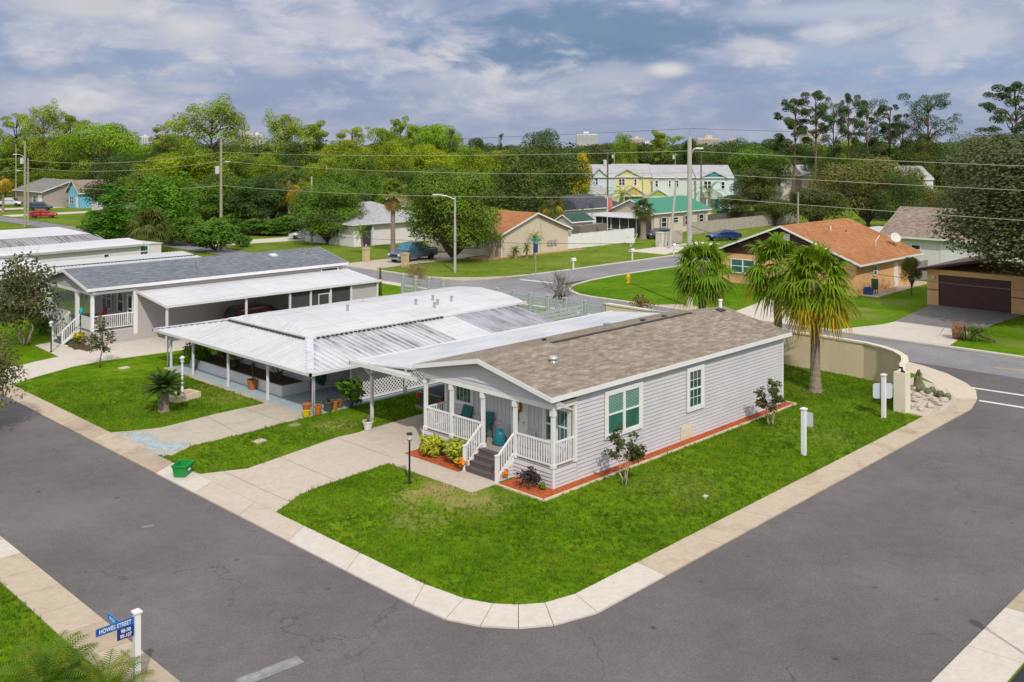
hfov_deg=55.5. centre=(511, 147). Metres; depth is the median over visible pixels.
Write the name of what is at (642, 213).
fan palm
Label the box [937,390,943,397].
barrel cactus
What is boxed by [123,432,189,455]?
paint patch
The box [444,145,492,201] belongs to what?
broadleaf tree
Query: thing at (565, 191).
broadleaf tree
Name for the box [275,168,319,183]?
oak tree
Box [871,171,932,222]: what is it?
broadleaf tree
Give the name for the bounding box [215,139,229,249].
utility pole
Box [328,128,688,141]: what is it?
overhead wire
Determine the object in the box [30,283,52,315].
lattice screen
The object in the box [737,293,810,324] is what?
driveway
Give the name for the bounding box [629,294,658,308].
shrub
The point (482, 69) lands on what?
sky
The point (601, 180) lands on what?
townhouse
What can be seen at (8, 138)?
pine tree
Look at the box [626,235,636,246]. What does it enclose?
yard sign
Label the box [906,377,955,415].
gravel bed
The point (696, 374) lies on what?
window
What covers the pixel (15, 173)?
utility pole
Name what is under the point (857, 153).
broadleaf tree
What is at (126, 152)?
overhead wire
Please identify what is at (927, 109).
pine tree
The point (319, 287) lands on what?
carport
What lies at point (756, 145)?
broadleaf tree
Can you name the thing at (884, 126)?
pine tree
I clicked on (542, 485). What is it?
shrub
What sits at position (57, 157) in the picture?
oak tree
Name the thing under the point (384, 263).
driveway
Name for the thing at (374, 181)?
oak tree
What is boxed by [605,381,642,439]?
window
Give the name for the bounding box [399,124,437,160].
oak tree
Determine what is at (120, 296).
window
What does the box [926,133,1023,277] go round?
tree
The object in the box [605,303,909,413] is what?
garden wall
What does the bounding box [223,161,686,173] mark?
overhead wire
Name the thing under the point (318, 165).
broadleaf tree
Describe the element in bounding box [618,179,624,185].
window
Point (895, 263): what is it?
door
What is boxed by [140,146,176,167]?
broadleaf tree
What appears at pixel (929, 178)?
townhouse
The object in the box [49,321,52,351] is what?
lamp post
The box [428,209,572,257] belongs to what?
house
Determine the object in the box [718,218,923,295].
house
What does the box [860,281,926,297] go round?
patio
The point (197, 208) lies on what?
broadleaf tree
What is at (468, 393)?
window
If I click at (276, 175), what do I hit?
broadleaf tree
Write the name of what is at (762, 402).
young tree
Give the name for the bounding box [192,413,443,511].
driveway
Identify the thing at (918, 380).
tree stump
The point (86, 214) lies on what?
juniper tree
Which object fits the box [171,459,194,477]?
recycling bin
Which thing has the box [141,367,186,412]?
sago palm
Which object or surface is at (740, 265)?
window
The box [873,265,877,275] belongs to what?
window
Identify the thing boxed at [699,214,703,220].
window
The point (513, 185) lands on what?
broadleaf tree
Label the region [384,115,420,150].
pine tree
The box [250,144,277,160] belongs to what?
broadleaf tree
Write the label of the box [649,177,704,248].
utility pole
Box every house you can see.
[12,178,70,206]
[65,179,116,207]
[88,190,165,209]
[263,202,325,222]
[297,201,429,246]
[369,191,452,218]
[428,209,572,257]
[527,194,620,222]
[590,196,711,235]
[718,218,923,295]
[880,206,1022,265]
[918,250,1023,314]
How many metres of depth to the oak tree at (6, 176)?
240.11 m
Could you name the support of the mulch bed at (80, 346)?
on the lawn at (142, 367)
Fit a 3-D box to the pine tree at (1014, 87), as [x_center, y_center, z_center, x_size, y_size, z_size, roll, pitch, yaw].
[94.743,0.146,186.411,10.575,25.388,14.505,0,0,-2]
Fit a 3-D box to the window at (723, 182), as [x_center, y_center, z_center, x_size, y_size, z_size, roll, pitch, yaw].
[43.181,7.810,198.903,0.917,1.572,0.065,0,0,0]
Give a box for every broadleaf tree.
[0,142,20,152]
[17,136,63,172]
[78,153,144,209]
[101,161,155,173]
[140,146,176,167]
[146,153,197,192]
[153,151,225,207]
[184,180,213,219]
[185,149,224,173]
[198,172,245,219]
[215,146,248,168]
[226,177,288,229]
[238,159,295,183]
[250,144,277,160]
[255,168,301,188]
[256,151,285,169]
[271,142,320,177]
[294,151,333,176]
[305,157,342,180]
[318,138,374,170]
[352,193,369,201]
[361,127,403,159]
[373,138,414,182]
[376,167,423,198]
[393,156,423,172]
[410,144,446,171]
[441,152,469,171]
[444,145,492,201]
[462,137,486,156]
[471,148,521,205]
[475,149,530,206]
[478,146,595,215]
[481,169,541,210]
[485,144,519,162]
[517,128,568,188]
[534,166,570,195]
[544,150,597,194]
[564,147,586,164]
[585,142,613,163]
[597,143,647,163]
[611,133,637,163]
[615,142,666,164]
[657,145,678,164]
[676,139,704,164]
[679,143,714,164]
[702,151,732,164]
[703,138,756,167]
[711,194,754,217]
[729,167,780,215]
[743,141,771,152]
[753,138,803,164]
[753,199,792,225]
[779,188,851,221]
[784,143,814,164]
[796,149,827,171]
[811,145,830,152]
[827,145,858,159]
[831,140,861,150]
[843,145,871,157]
[857,139,895,159]
[871,158,930,195]
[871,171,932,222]
[896,148,936,185]
[900,256,922,294]
[930,152,964,191]
[934,148,966,168]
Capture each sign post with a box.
[800,407,812,455]
[873,373,892,418]
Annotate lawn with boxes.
[0,194,888,276]
[0,283,930,607]
[0,583,102,681]
[573,262,1023,355]
[1008,663,1023,681]
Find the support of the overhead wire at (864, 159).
attached to the utility pole at (689, 187)
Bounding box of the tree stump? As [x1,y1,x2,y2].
[913,369,924,386]
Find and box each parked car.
[26,202,52,209]
[29,210,57,217]
[223,303,277,318]
[288,228,304,238]
[646,227,669,238]
[705,229,741,240]
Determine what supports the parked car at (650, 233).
on the lawn at (589, 256)
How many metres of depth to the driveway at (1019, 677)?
23.35 m
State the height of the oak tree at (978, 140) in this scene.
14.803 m
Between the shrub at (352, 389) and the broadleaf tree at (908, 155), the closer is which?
the shrub at (352, 389)
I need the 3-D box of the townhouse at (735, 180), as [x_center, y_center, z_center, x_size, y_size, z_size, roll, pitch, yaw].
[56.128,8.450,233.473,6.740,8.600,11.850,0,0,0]
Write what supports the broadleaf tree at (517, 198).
on the lawn at (589, 256)
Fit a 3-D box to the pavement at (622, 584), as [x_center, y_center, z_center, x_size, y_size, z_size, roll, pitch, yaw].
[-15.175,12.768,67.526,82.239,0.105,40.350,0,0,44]
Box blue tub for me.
[864,287,873,294]
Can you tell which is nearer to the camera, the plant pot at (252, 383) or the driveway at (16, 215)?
the plant pot at (252, 383)
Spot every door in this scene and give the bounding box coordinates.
[127,293,131,323]
[318,293,329,304]
[362,226,370,245]
[511,400,527,445]
[894,262,897,286]
[939,275,1010,312]
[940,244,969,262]
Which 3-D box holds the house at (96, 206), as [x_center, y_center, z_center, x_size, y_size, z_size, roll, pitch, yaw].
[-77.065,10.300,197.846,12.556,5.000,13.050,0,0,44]
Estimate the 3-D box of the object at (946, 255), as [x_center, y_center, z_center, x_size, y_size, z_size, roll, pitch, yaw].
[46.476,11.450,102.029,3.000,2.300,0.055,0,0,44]
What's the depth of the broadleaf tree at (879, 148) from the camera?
226.39 m
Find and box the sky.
[0,0,1023,148]
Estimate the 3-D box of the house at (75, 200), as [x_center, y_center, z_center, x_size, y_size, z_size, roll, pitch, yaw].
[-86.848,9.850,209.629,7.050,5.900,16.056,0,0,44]
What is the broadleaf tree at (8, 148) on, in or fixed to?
on the ground at (6, 226)
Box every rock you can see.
[926,402,933,407]
[934,401,942,405]
[939,397,948,401]
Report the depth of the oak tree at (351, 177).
152.34 m
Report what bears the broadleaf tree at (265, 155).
on the lawn at (589, 256)
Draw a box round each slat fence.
[400,274,605,320]
[533,301,582,320]
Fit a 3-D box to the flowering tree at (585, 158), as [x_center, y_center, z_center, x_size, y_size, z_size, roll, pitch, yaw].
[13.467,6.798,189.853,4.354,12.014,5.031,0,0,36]
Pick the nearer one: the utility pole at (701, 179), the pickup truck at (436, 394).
the pickup truck at (436, 394)
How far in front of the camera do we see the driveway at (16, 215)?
186.03 m
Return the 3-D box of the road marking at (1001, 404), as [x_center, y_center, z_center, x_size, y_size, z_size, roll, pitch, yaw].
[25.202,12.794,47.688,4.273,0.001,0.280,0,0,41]
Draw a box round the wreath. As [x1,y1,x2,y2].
[511,402,521,418]
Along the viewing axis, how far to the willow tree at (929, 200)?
151.66 m
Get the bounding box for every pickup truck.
[0,197,23,206]
[387,241,437,261]
[415,385,444,414]
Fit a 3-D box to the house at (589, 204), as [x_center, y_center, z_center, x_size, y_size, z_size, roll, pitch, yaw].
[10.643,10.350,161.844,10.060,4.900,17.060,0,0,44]
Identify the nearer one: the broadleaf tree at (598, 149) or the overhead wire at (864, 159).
the overhead wire at (864, 159)
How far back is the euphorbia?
83.75 m
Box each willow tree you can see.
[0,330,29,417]
[893,164,925,205]
[912,182,947,207]
[930,187,958,207]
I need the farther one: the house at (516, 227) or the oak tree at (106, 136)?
the oak tree at (106, 136)
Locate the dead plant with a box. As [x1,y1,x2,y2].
[272,366,284,379]
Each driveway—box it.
[0,207,63,209]
[2,336,198,383]
[3,211,90,216]
[111,403,310,455]
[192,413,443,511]
[212,237,304,245]
[349,252,481,268]
[634,242,719,254]
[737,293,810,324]
[835,321,967,345]
[896,304,1023,330]
[1010,666,1023,681]
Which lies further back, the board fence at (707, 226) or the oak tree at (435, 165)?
the oak tree at (435, 165)
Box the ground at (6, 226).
[0,175,1020,376]
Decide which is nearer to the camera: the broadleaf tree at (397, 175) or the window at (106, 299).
the window at (106, 299)
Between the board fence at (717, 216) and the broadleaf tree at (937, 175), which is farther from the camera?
the broadleaf tree at (937, 175)
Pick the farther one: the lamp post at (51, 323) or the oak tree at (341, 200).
the oak tree at (341, 200)
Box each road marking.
[235,656,303,681]
[972,387,1023,395]
[979,400,1023,407]
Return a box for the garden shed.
[555,212,594,233]
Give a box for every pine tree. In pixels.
[0,113,36,197]
[18,98,70,175]
[58,111,90,169]
[148,121,185,155]
[164,93,267,183]
[262,108,314,167]
[287,120,328,154]
[333,126,371,153]
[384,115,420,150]
[650,130,684,164]
[773,98,817,205]
[790,90,837,205]
[811,101,853,189]
[836,93,868,204]
[847,98,889,202]
[866,104,910,169]
[883,117,925,164]
[893,93,962,160]
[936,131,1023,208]
[975,81,1023,147]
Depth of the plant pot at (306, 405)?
45.72 m
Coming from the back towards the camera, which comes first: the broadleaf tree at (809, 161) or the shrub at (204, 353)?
the broadleaf tree at (809, 161)
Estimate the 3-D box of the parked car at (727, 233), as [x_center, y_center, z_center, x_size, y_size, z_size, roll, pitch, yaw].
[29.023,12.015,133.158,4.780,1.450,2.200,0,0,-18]
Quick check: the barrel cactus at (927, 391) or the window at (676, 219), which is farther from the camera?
the window at (676, 219)
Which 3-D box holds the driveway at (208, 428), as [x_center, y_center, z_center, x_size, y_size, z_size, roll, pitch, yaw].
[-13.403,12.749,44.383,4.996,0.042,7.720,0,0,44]
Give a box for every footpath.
[35,341,76,356]
[389,455,499,492]
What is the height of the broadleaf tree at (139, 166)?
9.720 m
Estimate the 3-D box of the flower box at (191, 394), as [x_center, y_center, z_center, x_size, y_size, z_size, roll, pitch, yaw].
[-16.690,12.600,49.215,1.000,0.300,1.500,0,0,36]
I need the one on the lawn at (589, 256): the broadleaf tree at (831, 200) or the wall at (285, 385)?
the broadleaf tree at (831, 200)
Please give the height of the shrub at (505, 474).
0.547 m
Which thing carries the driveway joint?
on the driveway at (336, 458)
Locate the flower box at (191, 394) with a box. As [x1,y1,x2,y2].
[169,389,200,402]
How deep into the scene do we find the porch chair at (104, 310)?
65.17 m
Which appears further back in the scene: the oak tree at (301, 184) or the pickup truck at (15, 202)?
the pickup truck at (15, 202)
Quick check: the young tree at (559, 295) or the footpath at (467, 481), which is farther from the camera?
the young tree at (559, 295)
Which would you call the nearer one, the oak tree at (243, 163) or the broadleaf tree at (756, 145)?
the oak tree at (243, 163)
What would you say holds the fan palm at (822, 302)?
on the lawn at (142, 367)
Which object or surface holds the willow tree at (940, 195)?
on the lawn at (653, 285)
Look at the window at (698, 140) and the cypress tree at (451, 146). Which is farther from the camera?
the window at (698, 140)
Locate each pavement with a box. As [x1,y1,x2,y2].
[0,280,976,628]
[0,536,179,681]
[932,589,1023,681]
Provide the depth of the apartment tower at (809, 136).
1599.83 m
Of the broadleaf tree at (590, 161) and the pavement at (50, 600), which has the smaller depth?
the pavement at (50, 600)
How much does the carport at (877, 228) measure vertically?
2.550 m
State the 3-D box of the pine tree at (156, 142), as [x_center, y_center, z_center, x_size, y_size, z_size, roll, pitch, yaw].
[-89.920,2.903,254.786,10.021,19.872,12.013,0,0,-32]
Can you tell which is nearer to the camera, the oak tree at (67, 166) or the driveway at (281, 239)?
the driveway at (281, 239)
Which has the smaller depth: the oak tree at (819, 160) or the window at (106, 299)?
the window at (106, 299)
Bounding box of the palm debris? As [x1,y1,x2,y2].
[939,322,998,343]
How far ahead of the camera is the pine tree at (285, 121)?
222.50 m
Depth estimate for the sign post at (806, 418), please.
40.18 m
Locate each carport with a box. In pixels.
[135,268,381,348]
[348,311,657,418]
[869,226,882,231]
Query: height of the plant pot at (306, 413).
0.360 m
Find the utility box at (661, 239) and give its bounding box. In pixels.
[655,232,666,246]
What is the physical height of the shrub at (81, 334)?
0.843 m
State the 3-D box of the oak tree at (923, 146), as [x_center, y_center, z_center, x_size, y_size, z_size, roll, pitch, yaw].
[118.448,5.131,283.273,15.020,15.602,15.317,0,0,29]
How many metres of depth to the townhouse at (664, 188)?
199.97 m
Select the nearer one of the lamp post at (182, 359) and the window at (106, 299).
the lamp post at (182, 359)
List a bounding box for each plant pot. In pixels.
[247,362,257,389]
[302,402,310,409]
[302,408,310,416]
[314,404,321,414]
[323,398,333,411]
[330,397,338,409]
[338,398,343,407]
[362,415,373,429]
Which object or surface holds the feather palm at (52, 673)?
on the lawn at (47, 629)
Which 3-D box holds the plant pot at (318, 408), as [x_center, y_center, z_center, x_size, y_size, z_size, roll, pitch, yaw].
[-9.226,12.475,46.235,0.424,0.470,0.424,0,0,44]
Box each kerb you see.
[342,226,883,277]
[568,261,1023,358]
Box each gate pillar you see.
[362,244,370,261]
[400,252,409,266]
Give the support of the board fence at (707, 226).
on the lawn at (589, 256)
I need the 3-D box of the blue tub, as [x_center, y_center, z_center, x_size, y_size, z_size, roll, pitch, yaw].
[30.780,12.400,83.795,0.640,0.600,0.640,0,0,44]
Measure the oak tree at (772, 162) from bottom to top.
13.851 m
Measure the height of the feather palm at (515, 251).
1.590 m
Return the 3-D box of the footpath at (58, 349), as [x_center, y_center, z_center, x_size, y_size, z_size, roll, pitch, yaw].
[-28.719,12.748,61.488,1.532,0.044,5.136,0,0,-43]
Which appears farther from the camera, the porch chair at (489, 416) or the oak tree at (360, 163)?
the oak tree at (360, 163)
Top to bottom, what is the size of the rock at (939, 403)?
0.260 m
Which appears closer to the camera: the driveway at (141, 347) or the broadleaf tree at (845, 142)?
the driveway at (141, 347)
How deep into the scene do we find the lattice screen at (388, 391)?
49.73 m
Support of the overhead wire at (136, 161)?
attached to the utility pole at (218, 169)
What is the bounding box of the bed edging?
[495,401,796,501]
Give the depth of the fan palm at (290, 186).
149.10 m
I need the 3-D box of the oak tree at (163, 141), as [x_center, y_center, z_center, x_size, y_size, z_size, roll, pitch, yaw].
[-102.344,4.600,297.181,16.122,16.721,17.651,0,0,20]
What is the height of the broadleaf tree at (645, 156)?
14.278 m
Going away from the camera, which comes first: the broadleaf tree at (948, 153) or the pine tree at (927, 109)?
the pine tree at (927, 109)
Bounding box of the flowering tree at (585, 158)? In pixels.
[568,151,592,194]
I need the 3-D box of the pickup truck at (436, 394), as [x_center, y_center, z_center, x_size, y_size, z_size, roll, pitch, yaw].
[-1.938,11.770,47.218,2.360,1.900,5.820,0,0,44]
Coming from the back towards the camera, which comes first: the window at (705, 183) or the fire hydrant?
the window at (705, 183)
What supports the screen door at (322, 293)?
in the carport at (319, 287)
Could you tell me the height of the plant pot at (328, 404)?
0.704 m
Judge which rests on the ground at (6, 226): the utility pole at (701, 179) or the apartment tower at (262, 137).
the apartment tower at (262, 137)
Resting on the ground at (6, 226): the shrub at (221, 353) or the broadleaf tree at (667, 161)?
the broadleaf tree at (667, 161)
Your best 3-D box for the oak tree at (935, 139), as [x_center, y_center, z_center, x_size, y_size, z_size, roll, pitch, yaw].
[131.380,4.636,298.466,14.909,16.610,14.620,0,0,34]
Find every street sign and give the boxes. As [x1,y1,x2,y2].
[96,608,142,681]
[531,236,539,277]
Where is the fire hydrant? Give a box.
[626,273,630,282]
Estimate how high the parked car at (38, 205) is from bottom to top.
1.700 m
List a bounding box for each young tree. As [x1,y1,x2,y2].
[81,315,117,367]
[535,263,581,312]
[603,426,646,485]
[753,378,785,424]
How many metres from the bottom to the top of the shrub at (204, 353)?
1.711 m
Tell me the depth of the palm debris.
64.00 m
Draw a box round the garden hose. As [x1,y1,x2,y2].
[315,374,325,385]
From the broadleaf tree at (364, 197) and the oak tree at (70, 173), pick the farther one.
the oak tree at (70, 173)
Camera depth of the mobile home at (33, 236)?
107.42 m
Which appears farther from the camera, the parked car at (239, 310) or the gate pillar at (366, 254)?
the gate pillar at (366, 254)
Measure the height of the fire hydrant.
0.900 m
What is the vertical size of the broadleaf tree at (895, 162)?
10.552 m
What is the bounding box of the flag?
[607,196,611,230]
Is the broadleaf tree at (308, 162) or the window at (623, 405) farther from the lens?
the broadleaf tree at (308, 162)
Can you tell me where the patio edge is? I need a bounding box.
[163,367,309,417]
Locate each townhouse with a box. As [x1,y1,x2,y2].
[575,164,614,200]
[612,164,651,201]
[646,165,695,198]
[692,165,733,209]
[731,164,764,200]
[761,165,798,200]
[796,165,829,201]
[891,166,933,206]
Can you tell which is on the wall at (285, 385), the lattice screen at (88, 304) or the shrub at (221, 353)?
the shrub at (221, 353)
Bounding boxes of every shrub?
[27,317,50,332]
[75,331,85,343]
[181,342,211,369]
[216,351,232,361]
[230,357,244,367]
[334,376,365,407]
[402,260,434,286]
[418,433,439,454]
[427,436,446,457]
[441,437,468,463]
[456,457,467,470]
[493,464,508,477]
[516,466,541,488]
[538,482,545,490]
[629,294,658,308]
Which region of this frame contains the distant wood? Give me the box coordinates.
[137,140,968,154]
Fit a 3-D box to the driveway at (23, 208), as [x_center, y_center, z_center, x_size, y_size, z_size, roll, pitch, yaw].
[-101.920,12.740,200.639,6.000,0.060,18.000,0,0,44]
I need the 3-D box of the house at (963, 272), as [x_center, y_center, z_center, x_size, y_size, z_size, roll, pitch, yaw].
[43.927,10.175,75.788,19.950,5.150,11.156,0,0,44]
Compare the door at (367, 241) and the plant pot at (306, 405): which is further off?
the door at (367, 241)
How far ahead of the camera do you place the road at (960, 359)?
87.98 m
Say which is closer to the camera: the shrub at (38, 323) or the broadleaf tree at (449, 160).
the shrub at (38, 323)
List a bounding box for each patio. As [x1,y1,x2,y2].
[167,364,444,415]
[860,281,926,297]
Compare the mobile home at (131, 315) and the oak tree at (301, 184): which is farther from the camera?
the oak tree at (301, 184)
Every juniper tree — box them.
[75,209,109,238]
[80,183,135,239]
[117,202,172,236]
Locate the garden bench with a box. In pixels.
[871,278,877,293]
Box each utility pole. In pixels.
[13,141,25,226]
[15,146,16,198]
[16,158,28,221]
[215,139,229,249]
[603,149,612,196]
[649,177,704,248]
[687,128,702,306]
[700,152,701,202]
[797,192,798,222]
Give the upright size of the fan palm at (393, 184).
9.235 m
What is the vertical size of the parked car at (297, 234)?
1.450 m
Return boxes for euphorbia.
[378,267,382,294]
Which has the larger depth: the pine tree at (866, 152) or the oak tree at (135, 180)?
the pine tree at (866, 152)
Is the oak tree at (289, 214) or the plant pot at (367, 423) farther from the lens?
the oak tree at (289, 214)
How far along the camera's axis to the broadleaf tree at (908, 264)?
83.74 m
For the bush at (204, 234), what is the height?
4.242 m
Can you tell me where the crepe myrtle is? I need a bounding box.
[0,237,64,345]
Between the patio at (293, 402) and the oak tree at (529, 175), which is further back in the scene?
the oak tree at (529, 175)
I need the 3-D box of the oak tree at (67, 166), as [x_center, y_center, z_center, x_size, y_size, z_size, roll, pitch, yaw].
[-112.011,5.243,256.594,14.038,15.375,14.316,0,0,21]
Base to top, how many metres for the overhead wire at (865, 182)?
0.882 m
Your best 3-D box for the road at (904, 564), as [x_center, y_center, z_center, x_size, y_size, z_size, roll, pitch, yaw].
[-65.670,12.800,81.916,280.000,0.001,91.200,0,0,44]
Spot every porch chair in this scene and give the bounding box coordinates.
[96,306,106,322]
[456,404,472,434]
[476,411,493,440]
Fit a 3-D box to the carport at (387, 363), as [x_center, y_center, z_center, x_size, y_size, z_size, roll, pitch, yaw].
[0.961,11.100,50.089,4.880,3.260,19.360,0,0,44]
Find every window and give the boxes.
[70,196,73,203]
[101,293,111,309]
[117,292,123,312]
[139,245,148,254]
[321,267,337,270]
[332,228,338,237]
[454,386,473,407]
[542,408,570,448]
[578,134,595,141]
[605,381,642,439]
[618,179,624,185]
[661,217,666,227]
[674,216,678,222]
[687,364,704,412]
[698,140,718,143]
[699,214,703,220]
[703,181,711,188]
[721,181,724,188]
[730,258,754,273]
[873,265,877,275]
[911,244,920,250]
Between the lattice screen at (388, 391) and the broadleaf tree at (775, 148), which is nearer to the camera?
the lattice screen at (388, 391)
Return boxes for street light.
[310,177,312,243]
[432,194,455,272]
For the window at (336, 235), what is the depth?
126.51 m
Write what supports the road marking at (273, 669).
on the road at (904, 564)
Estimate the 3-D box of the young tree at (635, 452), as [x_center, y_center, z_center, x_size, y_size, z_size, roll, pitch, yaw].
[4.240,11.557,36.668,1.605,2.407,1.547,0,0,44]
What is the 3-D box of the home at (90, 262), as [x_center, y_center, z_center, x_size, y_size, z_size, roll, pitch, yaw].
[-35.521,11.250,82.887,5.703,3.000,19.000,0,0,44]
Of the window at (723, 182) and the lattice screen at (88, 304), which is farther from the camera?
the window at (723, 182)
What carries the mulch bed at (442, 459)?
on the lawn at (142, 367)
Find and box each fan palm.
[0,167,17,211]
[123,206,175,252]
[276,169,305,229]
[376,177,407,251]
[537,187,565,218]
[630,198,655,238]
[663,237,741,310]
[731,232,814,327]
[763,238,869,392]
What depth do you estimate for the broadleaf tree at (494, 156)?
212.16 m
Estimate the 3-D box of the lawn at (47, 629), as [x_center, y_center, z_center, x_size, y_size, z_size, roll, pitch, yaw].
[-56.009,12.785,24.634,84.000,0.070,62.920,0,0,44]
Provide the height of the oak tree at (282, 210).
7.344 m
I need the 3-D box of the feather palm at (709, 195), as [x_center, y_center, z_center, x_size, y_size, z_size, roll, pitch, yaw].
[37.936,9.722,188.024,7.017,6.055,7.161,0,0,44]
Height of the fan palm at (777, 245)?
7.855 m
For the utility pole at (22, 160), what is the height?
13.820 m
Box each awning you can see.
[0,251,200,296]
[152,305,553,415]
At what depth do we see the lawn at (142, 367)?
35.88 m
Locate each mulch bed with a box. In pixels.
[67,343,93,350]
[405,449,462,471]
[465,249,585,260]
[499,402,793,498]
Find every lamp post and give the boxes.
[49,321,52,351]
[180,356,184,391]
[407,432,412,483]
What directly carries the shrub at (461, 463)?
on the lawn at (142, 367)
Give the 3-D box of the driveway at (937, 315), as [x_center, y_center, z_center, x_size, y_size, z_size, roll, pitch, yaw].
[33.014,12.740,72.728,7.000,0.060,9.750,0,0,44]
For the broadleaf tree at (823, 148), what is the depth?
396.25 m
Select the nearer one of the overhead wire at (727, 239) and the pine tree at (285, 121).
the overhead wire at (727, 239)
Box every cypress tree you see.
[447,128,457,156]
[498,133,503,151]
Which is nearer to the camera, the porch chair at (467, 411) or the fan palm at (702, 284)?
the porch chair at (467, 411)
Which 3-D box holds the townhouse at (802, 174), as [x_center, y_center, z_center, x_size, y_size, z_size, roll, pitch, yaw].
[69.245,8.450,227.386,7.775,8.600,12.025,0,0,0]
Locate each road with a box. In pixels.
[0,216,1023,378]
[0,280,1023,681]
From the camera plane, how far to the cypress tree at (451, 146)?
224.87 m
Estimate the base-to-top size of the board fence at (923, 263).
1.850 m
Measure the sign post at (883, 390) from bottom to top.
2.108 m
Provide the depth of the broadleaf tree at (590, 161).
222.60 m
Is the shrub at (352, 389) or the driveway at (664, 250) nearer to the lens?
the shrub at (352, 389)
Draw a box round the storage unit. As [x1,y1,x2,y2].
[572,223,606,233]
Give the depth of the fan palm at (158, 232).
117.67 m
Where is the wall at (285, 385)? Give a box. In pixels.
[190,354,309,396]
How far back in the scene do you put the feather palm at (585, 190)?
184.56 m
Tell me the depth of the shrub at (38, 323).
66.36 m
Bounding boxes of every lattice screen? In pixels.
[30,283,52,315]
[51,285,89,314]
[350,367,438,399]
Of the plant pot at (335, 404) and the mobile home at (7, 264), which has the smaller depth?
the plant pot at (335, 404)
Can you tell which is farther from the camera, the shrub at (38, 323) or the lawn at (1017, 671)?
the shrub at (38, 323)
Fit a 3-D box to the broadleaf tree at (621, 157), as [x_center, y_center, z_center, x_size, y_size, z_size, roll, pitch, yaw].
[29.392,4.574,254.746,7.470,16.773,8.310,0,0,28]
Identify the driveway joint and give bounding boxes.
[213,466,289,501]
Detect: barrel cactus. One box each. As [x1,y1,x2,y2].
[924,388,931,393]
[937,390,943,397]
[944,393,950,399]
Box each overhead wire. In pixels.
[25,161,219,170]
[29,152,219,162]
[29,182,219,189]
[30,142,218,153]
[222,185,658,196]
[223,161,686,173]
[225,151,677,155]
[236,230,587,243]
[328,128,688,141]
[690,128,1004,135]
[692,226,816,263]
[696,151,1015,165]
[696,196,1023,220]
[699,173,1023,190]
[845,269,1023,290]
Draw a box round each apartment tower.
[140,134,151,146]
[241,131,254,148]
[255,132,264,144]
[576,131,596,146]
[630,136,644,144]
[695,135,718,145]
[799,131,820,146]
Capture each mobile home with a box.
[0,227,104,247]
[0,238,160,282]
[0,258,46,304]
[41,247,348,345]
[228,286,526,390]
[412,299,791,488]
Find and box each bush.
[166,216,204,245]
[186,217,242,251]
[213,213,250,230]
[234,218,282,234]
[234,235,252,246]
[270,215,302,233]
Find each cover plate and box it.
[252,438,266,443]
[288,423,301,427]
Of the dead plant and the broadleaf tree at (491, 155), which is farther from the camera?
the broadleaf tree at (491, 155)
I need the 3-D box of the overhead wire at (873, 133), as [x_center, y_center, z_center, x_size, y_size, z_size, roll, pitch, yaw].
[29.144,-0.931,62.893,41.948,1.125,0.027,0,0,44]
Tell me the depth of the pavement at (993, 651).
24.46 m
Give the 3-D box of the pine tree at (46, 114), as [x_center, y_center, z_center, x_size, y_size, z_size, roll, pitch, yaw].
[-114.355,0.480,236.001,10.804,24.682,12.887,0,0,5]
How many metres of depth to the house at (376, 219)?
127.41 m
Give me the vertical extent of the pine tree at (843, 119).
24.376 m
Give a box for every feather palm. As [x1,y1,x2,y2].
[0,630,110,681]
[67,648,154,681]
[350,225,368,248]
[478,236,491,258]
[489,233,500,258]
[492,232,506,258]
[508,244,521,257]
[521,243,531,257]
[523,231,545,258]
[569,183,603,195]
[604,186,639,202]
[692,181,725,212]
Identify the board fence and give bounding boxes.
[568,228,633,248]
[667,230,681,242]
[692,213,796,233]
[708,210,769,219]
[914,260,927,281]
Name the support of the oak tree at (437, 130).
on the lawn at (589, 256)
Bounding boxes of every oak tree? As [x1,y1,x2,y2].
[0,150,60,182]
[0,167,23,197]
[13,169,65,188]
[39,138,101,171]
[46,166,88,179]
[50,122,142,178]
[62,142,111,173]
[66,173,94,179]
[100,141,153,168]
[113,171,174,206]
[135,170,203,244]
[148,136,203,155]
[159,146,219,171]
[189,175,256,218]
[218,154,260,179]
[250,181,291,218]
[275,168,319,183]
[283,180,321,209]
[286,212,302,215]
[288,180,369,243]
[312,168,370,209]
[333,152,380,179]
[343,171,390,203]
[396,165,502,261]
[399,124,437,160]
[404,161,456,189]
[419,123,464,156]
[504,160,545,206]
[727,143,792,192]
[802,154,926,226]
[811,152,846,189]
[830,157,882,198]
[897,139,943,160]
[918,137,963,172]
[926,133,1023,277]
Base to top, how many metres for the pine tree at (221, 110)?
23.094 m
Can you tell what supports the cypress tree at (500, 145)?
on the ground at (6, 226)
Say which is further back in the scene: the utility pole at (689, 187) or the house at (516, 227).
the house at (516, 227)
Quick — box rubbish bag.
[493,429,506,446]
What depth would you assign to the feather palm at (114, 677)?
22.23 m
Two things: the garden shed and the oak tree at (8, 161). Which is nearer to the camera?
the garden shed

